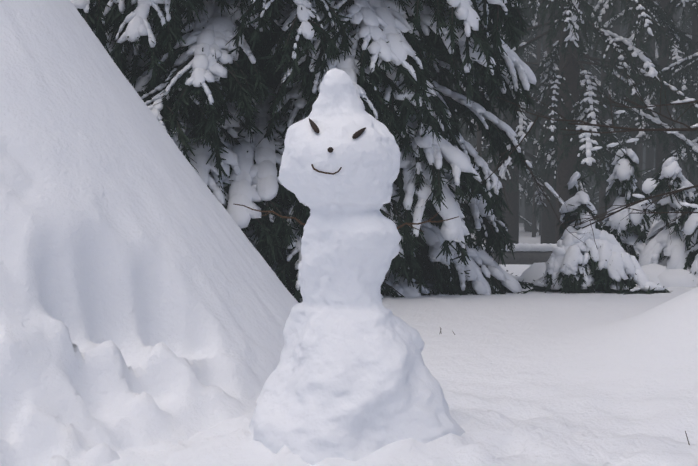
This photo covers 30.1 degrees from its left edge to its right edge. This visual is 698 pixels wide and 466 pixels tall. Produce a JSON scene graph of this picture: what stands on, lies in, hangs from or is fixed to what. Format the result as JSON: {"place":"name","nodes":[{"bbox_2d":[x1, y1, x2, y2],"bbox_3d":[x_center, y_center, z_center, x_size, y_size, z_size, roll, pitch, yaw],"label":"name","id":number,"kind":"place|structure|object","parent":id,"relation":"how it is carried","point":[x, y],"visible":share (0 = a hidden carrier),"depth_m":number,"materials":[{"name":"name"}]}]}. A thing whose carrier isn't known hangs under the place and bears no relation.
{"place":"outdoors","nodes":[
{"label":"outdoors","id":0,"kind":"place"},
{"bbox_2d":[103,218,697,465],"bbox_3d":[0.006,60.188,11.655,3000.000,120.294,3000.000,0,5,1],"label":"ground snow","id":1,"kind":"structure","parent":0,"point":[547,378],"depth_m":6.16,"materials":[{"name":"white snow"}]},
{"bbox_2d":[0,0,298,465],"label":"snow pile","id":2,"kind":"object","parent":1,"relation":"on","point":[148,301],"visible":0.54,"depth_m":5.67,"materials":[{"name":"white snow"}]},
{"bbox_2d":[77,0,539,302],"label":"spruce","id":3,"kind":"object","parent":1,"relation":"on","point":[513,28],"depth_m":8.98,"materials":[{"name":"green plant"}]},
{"bbox_2d":[70,0,536,305],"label":"conifer tree","id":4,"kind":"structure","parent":3,"relation":"on","point":[251,183],"depth_m":9.02,"materials":[{"name":"white"}]},
{"bbox_2d":[234,68,465,464],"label":"snowman","id":5,"kind":"object","parent":1,"relation":"on","point":[351,377],"depth_m":4.80,"materials":[{"name":"white snow"}]},
{"bbox_2d":[309,118,365,152],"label":"snowman's eyes and nose","id":6,"kind":"object","parent":5,"relation":"attached to","point":[315,128],"visible":0.98,"depth_m":4.76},
{"bbox_2d":[459,7,542,233],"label":"spruce","id":7,"kind":"object","parent":1,"relation":"on","point":[520,201],"depth_m":44.84,"materials":[{"name":"green plant"}]},
{"bbox_2d":[455,42,542,229],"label":"snow on branches","id":8,"kind":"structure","parent":7,"relation":"on","point":[520,185],"depth_m":43.59,"materials":[{"name":"white snow"}]},
{"bbox_2d":[492,251,552,264],"bbox_3d":[1.615,0.493,12.521,1.340,0.677,0.185,0,5,1],"label":"wood rail","id":9,"kind":"object","parent":1,"relation":"on","point":[527,257],"visible":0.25,"depth_m":12.41,"materials":[{"name":"wood"}]},
{"bbox_2d":[455,0,618,243],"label":"spruce","id":10,"kind":"object","parent":1,"relation":"on","point":[526,146],"depth_m":25.76,"materials":[{"name":"green plant"}]},
{"bbox_2d":[439,75,697,444],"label":"bare branches","id":11,"kind":"object","parent":1,"relation":"on","point":[627,129],"visible":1,"depth_m":8.73,"materials":[{"name":"brown"}]},
{"bbox_2d":[453,0,689,212],"bbox_3d":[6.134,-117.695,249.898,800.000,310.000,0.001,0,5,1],"label":"tree","id":12,"kind":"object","parent":1,"relation":"on","point":[644,149],"depth_m":258.18,"materials":[{"name":"grey plant"}]},
{"bbox_2d":[446,0,697,243],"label":"forest trunks","id":13,"kind":"object","parent":1,"relation":"on","point":[547,231],"visible":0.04,"depth_m":34.62,"materials":[{"name":"grey plant"}]},
{"bbox_2d":[453,0,697,243],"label":"spruce","id":14,"kind":"object","parent":1,"relation":"on","point":[660,135],"depth_m":18.63,"materials":[{"name":"green plant"}]},
{"bbox_2d":[527,244,670,294],"bbox_3d":[1.978,0.271,10.168,1.161,0.581,0.725,0,5,1],"label":"tree","id":15,"kind":"object","parent":1,"relation":"on","point":[602,277],"depth_m":10.01,"materials":[{"name":"green plant"}]},
{"bbox_2d":[533,226,665,291],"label":"snow on bush","id":16,"kind":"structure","parent":15,"relation":"on","point":[569,249],"depth_m":10.03,"materials":[{"name":"white snow"}]},
{"bbox_2d":[520,262,697,286],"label":"snow mounds","id":17,"kind":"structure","parent":1,"relation":"on","point":[664,276],"depth_m":11.01,"materials":[{"name":"white"}]},
{"bbox_2d":[556,172,606,239],"bbox_3d":[1.947,0.067,11.089,0.771,1.170,0.662,0,5,1],"label":"young spruce","id":18,"kind":"object","parent":17,"relation":"on","point":[573,190],"depth_m":11.11,"materials":[{"name":"green plant"}]},
{"bbox_2d":[559,171,599,239],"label":"snow on tree","id":19,"kind":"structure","parent":18,"relation":"on","point":[579,198],"depth_m":11.05,"materials":[{"name":"white snow"}]},
{"bbox_2d":[646,160,697,266],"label":"young spruce","id":20,"kind":"object","parent":17,"relation":"on","point":[662,184],"depth_m":11.31,"materials":[{"name":"green plant"}]},
{"bbox_2d":[638,156,695,269],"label":"snow on tree","id":21,"kind":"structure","parent":20,"relation":"on","point":[673,247],"depth_m":11.31,"materials":[{"name":"white snow"}]},
{"bbox_2d":[681,193,697,273],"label":"snow on tree","id":22,"kind":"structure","parent":17,"relation":"on","point":[690,225],"depth_m":11.00,"materials":[{"name":"white snow"}]},
{"bbox_2d":[683,190,697,274],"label":"young spruce","id":23,"kind":"object","parent":17,"relation":"on","point":[689,258],"depth_m":11.09,"materials":[{"name":"green plant"}]},
{"bbox_2d":[601,147,650,260],"bbox_3d":[2.474,-0.065,11.745,0.610,1.422,0.784,0,5,1],"label":"young spruce","id":24,"kind":"object","parent":1,"relation":"on","point":[638,232],"depth_m":11.58,"materials":[{"name":"green plant"}]},
{"bbox_2d":[600,148,647,255],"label":"snow on tree","id":25,"kind":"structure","parent":24,"relation":"on","point":[622,171],"depth_m":11.58,"materials":[{"name":"white snow"}]},
{"bbox_2d":[583,33,681,201],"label":"snow on branches","id":26,"kind":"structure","parent":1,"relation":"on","point":[656,53],"depth_m":52.44,"materials":[{"name":"white snow"}]},
{"bbox_2d":[580,28,689,211],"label":"spruce","id":27,"kind":"object","parent":1,"relation":"on","point":[597,195],"depth_m":55.13,"materials":[{"name":"green plant"}]},
{"bbox_2d":[633,185,658,231],"bbox_3d":[3.151,0.057,13.206,0.789,1.148,0.740,0,5,1],"label":"young spruce","id":28,"kind":"object","parent":1,"relation":"on","point":[645,215],"depth_m":13.02,"materials":[{"name":"green plant"}]},
{"bbox_2d":[641,178,660,240],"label":"snow on tree","id":29,"kind":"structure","parent":28,"relation":"on","point":[648,187],"depth_m":13.01,"materials":[{"name":"white snow"}]},
{"bbox_2d":[482,243,556,251],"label":"rail snow","id":30,"kind":"structure","parent":0,"point":[543,247],"depth_m":12.41,"materials":[{"name":"white snow"}]},
{"bbox_2d":[455,1,608,206],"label":"snow on branches","id":31,"kind":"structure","parent":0,"point":[520,127],"depth_m":24.59,"materials":[{"name":"white snow"}]},
{"bbox_2d":[469,2,624,234],"bbox_3d":[5.732,-8.477,37.344,5.623,18.463,6.080,0,5,1],"label":"spruce","id":32,"kind":"object","parent":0,"point":[524,39],"depth_m":37.52,"materials":[{"name":"green plant"}]},
{"bbox_2d":[474,0,625,203],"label":"snow on branches","id":33,"kind":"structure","parent":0,"point":[545,52],"depth_m":36.45,"materials":[{"name":"white snow"}]},
{"bbox_2d":[464,0,697,189],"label":"snow on branches","id":34,"kind":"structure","parent":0,"point":[652,73],"depth_m":18.38,"materials":[{"name":"white snow"}]},
{"bbox_2d":[490,98,697,211],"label":"snow on branches","id":35,"kind":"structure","parent":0,"point":[529,164],"depth_m":9.11,"materials":[{"name":"white snow"}]},
{"bbox_2d":[579,0,697,166],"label":"snow on branches","id":36,"kind":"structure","parent":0,"point":[676,57],"depth_m":26.38,"materials":[{"name":"white snow"}]},
{"bbox_2d":[580,0,697,213],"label":"spruce","id":37,"kind":"object","parent":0,"point":[688,18],"depth_m":27.34,"materials":[{"name":"green plant"}]},
{"bbox_2d":[597,0,697,234],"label":"spruce","id":38,"kind":"object","parent":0,"point":[687,23],"depth_m":40.05,"materials":[{"name":"green plant"}]},
{"bbox_2d":[610,0,697,237],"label":"spruce","id":39,"kind":"object","parent":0,"point":[687,67],"depth_m":21.43,"materials":[{"name":"green plant"}]},
{"bbox_2d":[620,1,691,195],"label":"snow on branches","id":40,"kind":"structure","parent":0,"point":[672,115],"depth_m":40.02,"materials":[{"name":"white snow"}]},
{"bbox_2d":[615,0,697,183],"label":"snow on branches","id":41,"kind":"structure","parent":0,"point":[694,141],"depth_m":21.22,"materials":[{"name":"white snow"}]},
{"bbox_2d":[676,11,689,168],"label":"spruce","id":42,"kind":"object","parent":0,"point":[681,55],"depth_m":63.10,"materials":[{"name":"green plant"}]}
]}

